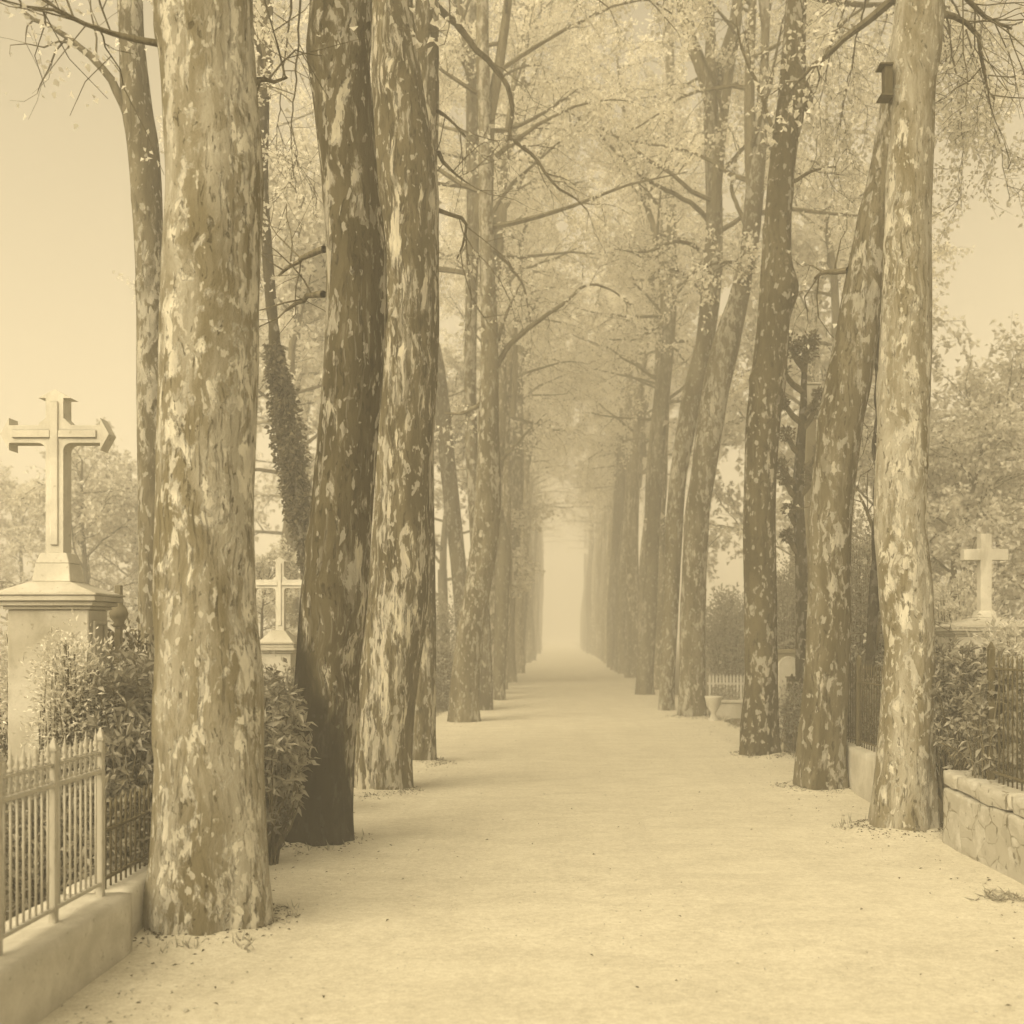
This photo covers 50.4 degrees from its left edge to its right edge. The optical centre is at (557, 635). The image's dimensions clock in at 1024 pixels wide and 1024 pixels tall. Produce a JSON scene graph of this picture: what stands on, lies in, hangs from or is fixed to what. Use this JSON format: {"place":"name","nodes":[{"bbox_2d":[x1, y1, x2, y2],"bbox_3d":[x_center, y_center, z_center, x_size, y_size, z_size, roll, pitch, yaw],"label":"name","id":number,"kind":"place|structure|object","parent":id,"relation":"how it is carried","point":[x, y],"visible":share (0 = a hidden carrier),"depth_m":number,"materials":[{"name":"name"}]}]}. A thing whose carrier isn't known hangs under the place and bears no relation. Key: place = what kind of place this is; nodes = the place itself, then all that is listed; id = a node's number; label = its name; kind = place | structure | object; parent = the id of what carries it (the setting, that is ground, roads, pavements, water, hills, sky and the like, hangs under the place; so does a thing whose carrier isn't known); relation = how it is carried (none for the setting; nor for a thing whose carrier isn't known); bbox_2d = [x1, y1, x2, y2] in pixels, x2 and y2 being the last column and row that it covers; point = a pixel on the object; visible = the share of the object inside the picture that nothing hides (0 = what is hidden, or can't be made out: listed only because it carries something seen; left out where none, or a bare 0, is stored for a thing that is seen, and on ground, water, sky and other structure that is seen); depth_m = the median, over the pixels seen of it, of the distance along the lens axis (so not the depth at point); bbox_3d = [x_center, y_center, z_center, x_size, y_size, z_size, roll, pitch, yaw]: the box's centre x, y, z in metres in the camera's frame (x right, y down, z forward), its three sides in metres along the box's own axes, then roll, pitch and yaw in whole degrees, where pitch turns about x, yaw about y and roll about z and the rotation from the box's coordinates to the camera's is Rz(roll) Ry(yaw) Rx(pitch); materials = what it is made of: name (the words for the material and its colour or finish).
{"place":"outdoors","nodes":[
{"label":"outdoors","id":0,"kind":"place"},
{"bbox_2d":[0,641,942,920],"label":"ground","id":1,"kind":"structure","parent":0,"point":[734,721],"depth_m":34.44,"materials":[{"name":"soil"}]},
{"bbox_2d":[0,606,7,807],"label":"garden bush","id":2,"kind":"object","parent":1,"relation":"on","point":[4,708],"visible":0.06,"depth_m":9.29,"materials":[{"name":"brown plant"}]},
{"bbox_2d":[0,460,108,662],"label":"background tree","id":3,"kind":"object","parent":1,"relation":"on","point":[20,545],"visible":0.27,"depth_m":35.48,"materials":[{"name":"beige plant"}]},
{"bbox_2d":[0,389,124,875],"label":"tomb","id":4,"kind":"object","parent":1,"relation":"on","point":[58,588],"visible":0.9,"depth_m":7.04,"materials":[{"name":"stone"}]},
{"bbox_2d":[3,609,124,877],"bbox_3d":[-2.928,0.718,6.569,0.683,1.771,0.668,0,0,-42],"label":"conifer shrub","id":5,"kind":"object","parent":1,"relation":"on","point":[70,708],"visible":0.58,"depth_m":6.47,"materials":[{"name":"green plant"}]},
{"bbox_2d":[0,417,138,667],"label":"background tree","id":6,"kind":"object","parent":1,"relation":"on","point":[112,497],"visible":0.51,"depth_m":26.19,"materials":[{"name":"green plant"}]},
{"bbox_2d":[0,738,151,916],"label":"garden bush","id":7,"kind":"object","parent":1,"relation":"on","point":[109,778],"visible":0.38,"depth_m":6.09,"materials":[{"name":"green plant"}]},
{"bbox_2d":[1,0,162,685],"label":"plane tree","id":8,"kind":"object","parent":1,"relation":"on","point":[146,195],"visible":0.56,"depth_m":12.06,"materials":[{"name":"brown plant"}]},
{"bbox_2d":[36,438,137,664],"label":"background tree","id":9,"kind":"object","parent":1,"relation":"on","point":[130,538],"visible":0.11,"depth_m":31.16,"materials":[{"name":"beige plant"}]},
{"bbox_2d":[109,585,128,722],"bbox_3d":[-3.110,0.620,7.700,0.130,1.960,0.127,0,0,0],"label":"grave post","id":10,"kind":"object","parent":1,"relation":"on","point":[118,615],"visible":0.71,"depth_m":7.68,"materials":[{"name":"brown stone"}]},
{"bbox_2d":[108,616,153,738],"bbox_3d":[-3.395,0.722,8.626,1.276,1.768,1.125,0,0,27],"label":"garden bush","id":11,"kind":"object","parent":1,"relation":"on","point":[111,646],"visible":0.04,"depth_m":8.54,"materials":[{"name":"brown plant"}]},
{"bbox_2d":[0,0,365,935],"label":"plane tree","id":12,"kind":"object","parent":1,"relation":"on","point":[208,868],"visible":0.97,"depth_m":5.71,"materials":[{"name":"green plant"}]},
{"bbox_2d":[115,0,312,590],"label":"plane tree","id":13,"kind":"object","parent":1,"relation":"on","point":[291,463],"visible":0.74,"depth_m":13.92,"materials":[{"name":"brown plant"}]},
{"bbox_2d":[255,534,300,639],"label":"background tree","id":14,"kind":"object","parent":1,"relation":"on","point":[261,571],"visible":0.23,"depth_m":19.82,"materials":[{"name":"beige plant"}]},
{"bbox_2d":[255,557,301,689],"bbox_3d":[-2.840,0.408,11.150,0.600,2.425,0.404,0,0,0],"label":"tomb","id":15,"kind":"object","parent":1,"relation":"on","point":[281,640],"visible":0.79,"depth_m":11.09,"materials":[{"name":"stone"}]},
{"bbox_2d":[113,0,444,605],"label":"background tree","id":16,"kind":"object","parent":1,"relation":"on","point":[301,98],"visible":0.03,"depth_m":30.41,"materials":[{"name":"beige plant"}]},
{"bbox_2d":[255,112,325,628],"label":"background tree","id":17,"kind":"object","parent":1,"relation":"on","point":[306,243],"visible":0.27,"depth_m":23.15,"materials":[{"name":"green plant"}]},
{"bbox_2d":[254,249,441,542],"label":"background tree","id":18,"kind":"object","parent":1,"relation":"on","point":[263,496],"visible":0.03,"depth_m":36.33,"materials":[{"name":"beige plant"}]},
{"bbox_2d":[253,0,471,846],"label":"plane tree","id":19,"kind":"object","parent":1,"relation":"on","point":[333,598],"visible":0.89,"depth_m":8.11,"materials":[{"name":"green plant"}]},
{"bbox_2d":[259,0,572,632],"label":"plane tree","id":20,"kind":"object","parent":1,"relation":"on","point":[451,500],"visible":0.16,"depth_m":26.34,"materials":[{"name":"brown plant"}]},
{"bbox_2d":[436,583,460,712],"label":"garden bush","id":21,"kind":"object","parent":1,"relation":"on","point":[443,661],"visible":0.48,"depth_m":22.85,"materials":[{"name":"brown plant"}]},
{"bbox_2d":[354,0,549,789],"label":"plane tree","id":22,"kind":"object","parent":1,"relation":"on","point":[400,560],"visible":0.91,"depth_m":10.90,"materials":[{"name":"brown plant"}]},
{"bbox_2d":[371,345,559,678],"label":"background tree","id":23,"kind":"object","parent":1,"relation":"on","point":[530,509],"visible":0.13,"depth_m":35.94,"materials":[{"name":"beige plant"}]},
{"bbox_2d":[318,0,619,709],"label":"plane tree","id":24,"kind":"object","parent":1,"relation":"on","point":[468,14],"visible":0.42,"depth_m":23.28,"materials":[{"name":"beige plant"}]},
{"bbox_2d":[299,0,716,722],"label":"plane tree","id":25,"kind":"object","parent":1,"relation":"on","point":[465,688],"visible":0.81,"depth_m":20.15,"materials":[{"name":"beige plant"}]},
{"bbox_2d":[434,209,588,491],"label":"plane tree","id":26,"kind":"object","parent":1,"relation":"on","point":[555,352],"visible":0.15,"depth_m":43.90,"materials":[{"name":"beige plant"}]},
{"bbox_2d":[437,67,591,427],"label":"plane tree","id":27,"kind":"object","parent":1,"relation":"on","point":[460,341],"visible":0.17,"depth_m":34.18,"materials":[{"name":"beige plant"}]},
{"bbox_2d":[439,205,592,467],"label":"plane tree","id":28,"kind":"object","parent":1,"relation":"on","point":[558,435],"visible":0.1,"depth_m":42.15,"materials":[{"name":"beige plant"}]},
{"bbox_2d":[438,103,594,682],"bbox_3d":[-1.550,-8.236,37.106,6.489,19.875,6.527,0,0,-26],"label":"plane tree","id":29,"kind":"object","parent":1,"relation":"on","point":[517,485],"visible":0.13,"depth_m":36.99,"materials":[{"name":"brown plant"}]},
{"bbox_2d":[439,152,601,489],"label":"plane tree","id":30,"kind":"object","parent":1,"relation":"on","point":[448,304],"visible":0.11,"depth_m":39.44,"materials":[{"name":"beige plant"}]},
{"bbox_2d":[444,73,609,688],"bbox_3d":[-1.306,-7.439,32.340,5.749,18.268,4.996,0,0,0],"label":"plane tree","id":31,"kind":"object","parent":1,"relation":"on","point":[513,375],"visible":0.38,"depth_m":32.41,"materials":[{"name":"beige plant"}]},
{"bbox_2d":[438,0,618,673],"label":"plane tree","id":32,"kind":"object","parent":1,"relation":"on","point":[502,396],"visible":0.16,"depth_m":29.80,"materials":[{"name":"beige plant"}]},
{"bbox_2d":[459,344,603,663],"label":"plane tree","id":33,"kind":"object","parent":1,"relation":"on","point":[531,494],"visible":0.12,"depth_m":61.42,"materials":[{"name":"beige plant"}]},
{"bbox_2d":[460,237,607,650],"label":"plane tree","id":34,"kind":"object","parent":1,"relation":"on","point":[526,594],"visible":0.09,"depth_m":50.88,"materials":[{"name":"beige plant"}]},
{"bbox_2d":[476,257,595,672],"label":"plane tree","id":35,"kind":"object","parent":1,"relation":"on","point":[519,633],"visible":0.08,"depth_m":46.30,"materials":[{"name":"brown plant"}]},
{"bbox_2d":[437,0,639,699],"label":"plane tree","id":36,"kind":"object","parent":1,"relation":"on","point":[503,572],"visible":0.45,"depth_m":27.01,"materials":[{"name":"beige plant"}]},
{"bbox_2d":[526,402,569,662],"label":"plane tree","id":37,"kind":"object","parent":1,"relation":"on","point":[528,657],"visible":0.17,"depth_m":64.52,"materials":[{"name":"brown plant"}]},
{"bbox_2d":[412,0,712,760],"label":"plane tree","id":38,"kind":"object","parent":1,"relation":"on","point":[424,740],"visible":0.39,"depth_m":13.52,"materials":[{"name":"brown plant"}]},
{"bbox_2d":[531,377,594,660],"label":"plane tree","id":39,"kind":"object","parent":1,"relation":"on","point":[534,554],"visible":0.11,"depth_m":70.75,"materials":[{"name":"brown plant"}]},
{"bbox_2d":[556,427,602,653],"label":"plane tree","id":40,"kind":"object","parent":1,"relation":"on","point":[588,594],"visible":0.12,"depth_m":98.27,"materials":[{"name":"brown plant"}]},
{"bbox_2d":[552,407,608,657],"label":"plane tree","id":41,"kind":"object","parent":1,"relation":"on","point":[599,615],"visible":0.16,"depth_m":78.03,"materials":[{"name":"brown plant"}]},
{"bbox_2d":[562,417,606,654],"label":"plane tree","id":42,"kind":"object","parent":1,"relation":"on","point":[593,628],"visible":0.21,"depth_m":90.40,"materials":[{"name":"beige plant"}]},
{"bbox_2d":[563,400,611,655],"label":"plane tree","id":43,"kind":"object","parent":1,"relation":"on","point":[598,567],"visible":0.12,"depth_m":84.10,"materials":[{"name":"brown plant"}]},
{"bbox_2d":[569,380,645,660],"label":"plane tree","id":44,"kind":"object","parent":1,"relation":"on","point":[603,613],"visible":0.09,"depth_m":68.79,"materials":[{"name":"brown plant"}]},
{"bbox_2d":[571,319,650,663],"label":"plane tree","id":45,"kind":"object","parent":1,"relation":"on","point":[609,550],"visible":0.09,"depth_m":62.93,"materials":[{"name":"brown plant"}]},
{"bbox_2d":[555,283,670,667],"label":"plane tree","id":46,"kind":"object","parent":1,"relation":"on","point":[609,627],"visible":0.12,"depth_m":54.89,"materials":[{"name":"beige plant"}]},
{"bbox_2d":[547,236,687,669],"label":"plane tree","id":47,"kind":"object","parent":1,"relation":"on","point":[618,503],"visible":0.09,"depth_m":50.27,"materials":[{"name":"brown plant"}]},
{"bbox_2d":[545,193,694,677],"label":"plane tree","id":48,"kind":"object","parent":1,"relation":"on","point":[632,602],"visible":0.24,"depth_m":41.20,"materials":[{"name":"brown plant"}]},
{"bbox_2d":[563,295,694,509],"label":"plane tree","id":49,"kind":"object","parent":1,"relation":"on","point":[607,483],"visible":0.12,"depth_m":52.35,"materials":[{"name":"beige plant"}]},
{"bbox_2d":[570,282,690,671],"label":"plane tree","id":50,"kind":"object","parent":1,"relation":"on","point":[617,586],"visible":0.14,"depth_m":48.02,"materials":[{"name":"beige plant"}]},
{"bbox_2d":[574,194,689,673],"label":"plane tree","id":51,"kind":"object","parent":1,"relation":"on","point":[622,622],"visible":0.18,"depth_m":45.71,"materials":[{"name":"brown plant"}]},
{"bbox_2d":[573,221,693,675],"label":"plane tree","id":52,"kind":"object","parent":1,"relation":"on","point":[643,451],"visible":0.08,"depth_m":43.44,"materials":[{"name":"beige plant"}]},
{"bbox_2d":[552,124,739,509],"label":"plane tree","id":53,"kind":"object","parent":1,"relation":"on","point":[655,351],"visible":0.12,"depth_m":36.09,"materials":[{"name":"beige plant"}]},
{"bbox_2d":[564,103,734,569],"bbox_3d":[3.420,-7.724,34.744,5.047,18.843,4.969,0,0,-42],"label":"plane tree","id":54,"kind":"object","parent":1,"relation":"on","point":[693,310],"visible":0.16,"depth_m":34.50,"materials":[{"name":"beige plant"}]},
{"bbox_2d":[557,138,744,650],"bbox_3d":[3.674,-7.476,38.505,6.550,18.348,6.187,0,0,15],"label":"plane tree","id":55,"kind":"object","parent":1,"relation":"on","point":[641,578],"visible":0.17,"depth_m":38.90,"materials":[{"name":"beige plant"}]},
{"bbox_2d":[543,62,759,689],"bbox_3d":[3.287,-7.577,32.205,6.042,18.548,6.006,0,0,-23],"label":"plane tree","id":56,"kind":"object","parent":1,"relation":"on","point":[648,297],"visible":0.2,"depth_m":32.17,"materials":[{"name":"beige plant"}]},
{"bbox_2d":[548,0,756,694],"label":"plane tree","id":57,"kind":"object","parent":1,"relation":"on","point":[645,665],"visible":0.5,"depth_m":29.34,"materials":[{"name":"brown plant"}]},
{"bbox_2d":[515,0,856,710],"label":"plane tree","id":58,"kind":"object","parent":1,"relation":"on","point":[706,71],"visible":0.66,"depth_m":23.09,"materials":[{"name":"brown plant"}]},
{"bbox_2d":[571,0,868,716],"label":"plane tree","id":59,"kind":"object","parent":1,"relation":"on","point":[722,360],"visible":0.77,"depth_m":20.98,"materials":[{"name":"brown plant"}]},
{"bbox_2d":[705,582,744,696],"bbox_3d":[3.866,0.175,25.015,1.734,2.862,1.823,0,0,0],"label":"garden bush","id":60,"kind":"object","parent":1,"relation":"on","point":[725,660],"visible":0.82,"depth_m":24.74,"materials":[{"name":"green plant"}]},
{"bbox_2d":[707,674,744,703],"bbox_3d":[3.688,1.185,23.416,0.920,0.730,0.056,0,0,0],"label":"picket fence","id":61,"kind":"object","parent":1,"relation":"on","point":[737,683],"visible":0.44,"depth_m":23.39,"materials":[{"name":"white wood"}]},
{"bbox_2d":[742,550,795,653],"bbox_3d":[4.048,0.148,19.009,1.656,3.416,1.518,0,0,20],"label":"yew bush","id":62,"kind":"object","parent":1,"relation":"on","point":[786,634],"visible":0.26,"depth_m":18.82,"materials":[{"name":"green plant"}]},
{"bbox_2d":[778,649,794,736],"bbox_3d":[3.658,0.914,17.245,0.520,1.411,0.370,0,0,0],"label":"headstone","id":63,"kind":"object","parent":1,"relation":"on","point":[786,662],"visible":0.3,"depth_m":17.14,"materials":[{"name":"stone"}]},
{"bbox_2d":[718,125,880,477],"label":"background tree","id":64,"kind":"object","parent":1,"relation":"on","point":[816,373],"visible":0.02,"depth_m":38.44,"materials":[{"name":"beige plant"}]},
{"bbox_2d":[777,329,822,732],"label":"pollarded tree","id":65,"kind":"object","parent":1,"relation":"on","point":[796,515],"visible":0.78,"depth_m":15.13,"materials":[{"name":"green plant"}]},
{"bbox_2d":[658,17,974,464],"bbox_3d":[6.951,-6.889,27.311,6.690,17.179,6.795,0,0,40],"label":"background tree","id":66,"kind":"object","parent":1,"relation":"on","point":[830,259],"visible":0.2,"depth_m":27.15,"materials":[{"name":"beige plant"}]},
{"bbox_2d":[643,203,997,619],"bbox_3d":[7.046,-5.507,30.713,8.726,14.414,9.020,0,0,-33],"label":"background tree","id":67,"kind":"object","parent":1,"relation":"on","point":[801,247],"visible":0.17,"depth_m":29.97,"materials":[{"name":"beige plant"}]},
{"bbox_2d":[684,0,985,755],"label":"plane tree","id":68,"kind":"object","parent":1,"relation":"on","point":[759,722],"visible":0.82,"depth_m":14.22,"materials":[{"name":"brown plant"}]},
{"bbox_2d":[803,499,883,736],"bbox_3d":[3.938,-0.011,13.973,1.625,3.512,1.558,0,0,0],"label":"yew bush","id":69,"kind":"object","parent":1,"relation":"on","point":[859,597],"visible":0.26,"depth_m":13.80,"materials":[{"name":"green plant"}]},
{"bbox_2d":[847,673,880,746],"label":"garden bush","id":70,"kind":"object","parent":1,"relation":"on","point":[865,713],"visible":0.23,"depth_m":11.84,"materials":[{"name":"plant"}]},
{"bbox_2d":[709,333,1023,643],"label":"background tree","id":71,"kind":"object","parent":1,"relation":"on","point":[867,456],"visible":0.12,"depth_m":23.19,"materials":[{"name":"beige plant"}]},
{"bbox_2d":[783,318,964,728],"bbox_3d":[3.877,-1.590,12.581,1.730,6.620,2.928,0,0,32],"label":"plane tree","id":72,"kind":"object","parent":1,"relation":"on","point":[872,634],"visible":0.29,"depth_m":12.56,"materials":[{"name":"brown plant"}]},
{"bbox_2d":[736,0,1023,789],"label":"plane tree","id":73,"kind":"object","parent":1,"relation":"on","point":[820,756],"visible":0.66,"depth_m":11.14,"materials":[{"name":"brown plant"}]},
{"bbox_2d":[851,310,1023,688],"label":"background tree","id":74,"kind":"object","parent":1,"relation":"on","point":[975,378],"visible":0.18,"depth_m":24.18,"materials":[{"name":"beige plant"}]},
{"bbox_2d":[861,379,1023,639],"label":"background tree","id":75,"kind":"object","parent":1,"relation":"on","point":[1008,477],"visible":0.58,"depth_m":21.58,"materials":[{"name":"green plant"}]},
{"bbox_2d":[862,559,1023,746],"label":"garden bush","id":76,"kind":"object","parent":1,"relation":"on","point":[961,610],"visible":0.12,"depth_m":13.37,"materials":[{"name":"green plant"}]},
{"bbox_2d":[868,0,1023,830],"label":"plane tree","id":77,"kind":"object","parent":1,"relation":"on","point":[904,795],"visible":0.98,"depth_m":8.67,"materials":[{"name":"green plant"}]},
{"bbox_2d":[875,62,893,102],"bbox_3d":[2.632,-4.455,8.750,0.108,0.265,0.140,0,0,0],"label":"nest box","id":78,"kind":"object","parent":77,"relation":"attached to","point":[885,69],"visible":1,"depth_m":8.70,"materials":[{"name":"brown wood"}]},
{"bbox_2d":[929,634,1020,820],"bbox_3d":[3.297,0.790,8.901,0.985,1.631,0.864,0,0,0],"label":"laurel shrub","id":79,"kind":"object","parent":1,"relation":"on","point":[947,727],"visible":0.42,"depth_m":8.75,"materials":[{"name":"green plant"}]},
{"bbox_2d":[935,534,1023,774],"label":"tomb","id":80,"kind":"object","parent":1,"relation":"on","point":[984,554],"visible":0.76,"depth_m":12.24,"materials":[{"name":"stone"}]},
{"bbox_2d":[941,770,1023,885],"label":"stone wall","id":81,"kind":"structure","parent":1,"relation":"on","point":[983,822],"depth_m":7.53,"materials":[{"name":"beige stone"}]},
{"bbox_2d":[987,642,1023,789],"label":"iron railing","id":82,"kind":"object","parent":81,"relation":"on","point":[991,672],"visible":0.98,"depth_m":7.59,"materials":[{"name":"metal"}]},
{"bbox_2d":[955,603,1023,776],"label":"feathery shrub","id":83,"kind":"object","parent":1,"relation":"on","point":[1010,649],"visible":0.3,"depth_m":9.54,"materials":[{"name":"green plant"}]},
{"bbox_2d":[957,648,1023,785],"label":"laurel shrub","id":84,"kind":"object","parent":1,"relation":"on","point":[978,709],"visible":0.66,"depth_m":7.83,"materials":[{"name":"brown plant"}]},
{"bbox_2d":[0,0,1023,648],"label":"sky","id":85,"kind":"structure","parent":0,"point":[68,325],"materials":[{"name":"beige"}]},
{"bbox_2d":[36,641,1023,1023],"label":"path","id":86,"kind":"structure","parent":0,"point":[718,869],"depth_m":6.40,"materials":[{"name":"grey gravel"}]},
{"bbox_2d":[0,892,132,1023],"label":"stone kerb","id":87,"kind":"structure","parent":86,"relation":"on","point":[46,968],"depth_m":4.76,"materials":[{"name":"grey stone"}]},
{"bbox_2d":[0,727,105,954],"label":"iron railing","id":88,"kind":"object","parent":87,"relation":"on","point":[52,783],"visible":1,"depth_m":4.84,"materials":[{"name":"beige metal"}]},
{"bbox_2d":[66,849,147,935],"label":"stone kerb","id":89,"kind":"structure","parent":86,"relation":"on","point":[134,883],"depth_m":5.72,"materials":[{"name":"grey stone"}]},
{"bbox_2d":[105,784,152,889],"bbox_3d":[-2.330,1.075,6.630,0.024,0.470,2.140,0,0,0],"label":"iron railing","id":90,"kind":"object","parent":89,"relation":"on","point":[115,826],"visible":0.27,"depth_m":5.89,"materials":[{"name":"metal"}]},
{"bbox_2d":[67,640,154,858],"bbox_3d":[-2.596,0.811,6.683,0.785,1.590,0.864,0,0,0],"label":"laurel shrub","id":91,"kind":"object","parent":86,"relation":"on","point":[130,745],"visible":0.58,"depth_m":6.49,"materials":[{"name":"green plant"}]},
{"bbox_2d":[263,662,320,865],"bbox_3d":[-2.012,0.888,7.538,0.747,1.438,0.782,0,0,0],"label":"laurel shrub","id":92,"kind":"object","parent":86,"relation":"on","point":[281,780],"visible":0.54,"depth_m":7.49,"materials":[{"name":"green plant"}]},
{"bbox_2d":[79,714,1015,1023],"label":"leaf litter","id":93,"kind":"object","parent":86,"relation":"on","point":[571,808],"visible":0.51,"depth_m":8.07,"materials":[{"name":"brown plant"}]},
{"bbox_2d":[145,689,1023,953],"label":"grass","id":94,"kind":"structure","parent":86,"relation":"on","point":[999,897],"depth_m":6.55,"materials":[{"name":"brown plant"}]},
{"bbox_2d":[709,684,742,718],"bbox_3d":[3.268,1.260,21.197,0.660,0.700,0.396,0,0,0],"label":"stone planter","id":95,"kind":"object","parent":86,"relation":"on","point":[730,707],"visible":0.88,"depth_m":21.04,"materials":[{"name":"beige stone"}]},
{"bbox_2d":[846,739,875,801],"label":"stone kerb","id":96,"kind":"structure","parent":86,"relation":"on","point":[860,765],"depth_m":10.73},
{"bbox_2d":[847,654,882,751],"bbox_3d":[3.100,0.665,11.208,0.048,0.950,3.664,0,0,0],"label":"iron railing","id":97,"kind":"object","parent":96,"relation":"on","point":[859,683],"visible":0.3,"depth_m":11.06,"materials":[{"name":"metal"}]},
{"bbox_2d":[778,673,802,752],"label":"garden bush","id":98,"kind":"object","parent":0,"point":[793,716],"visible":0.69,"depth_m":14.56,"materials":[{"name":"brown plant"}]},
{"bbox_2d":[800,382,821,563],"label":"stone pillar","id":99,"kind":"structure","parent":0,"point":[810,436],"depth_m":16.13,"materials":[{"name":"stone"}]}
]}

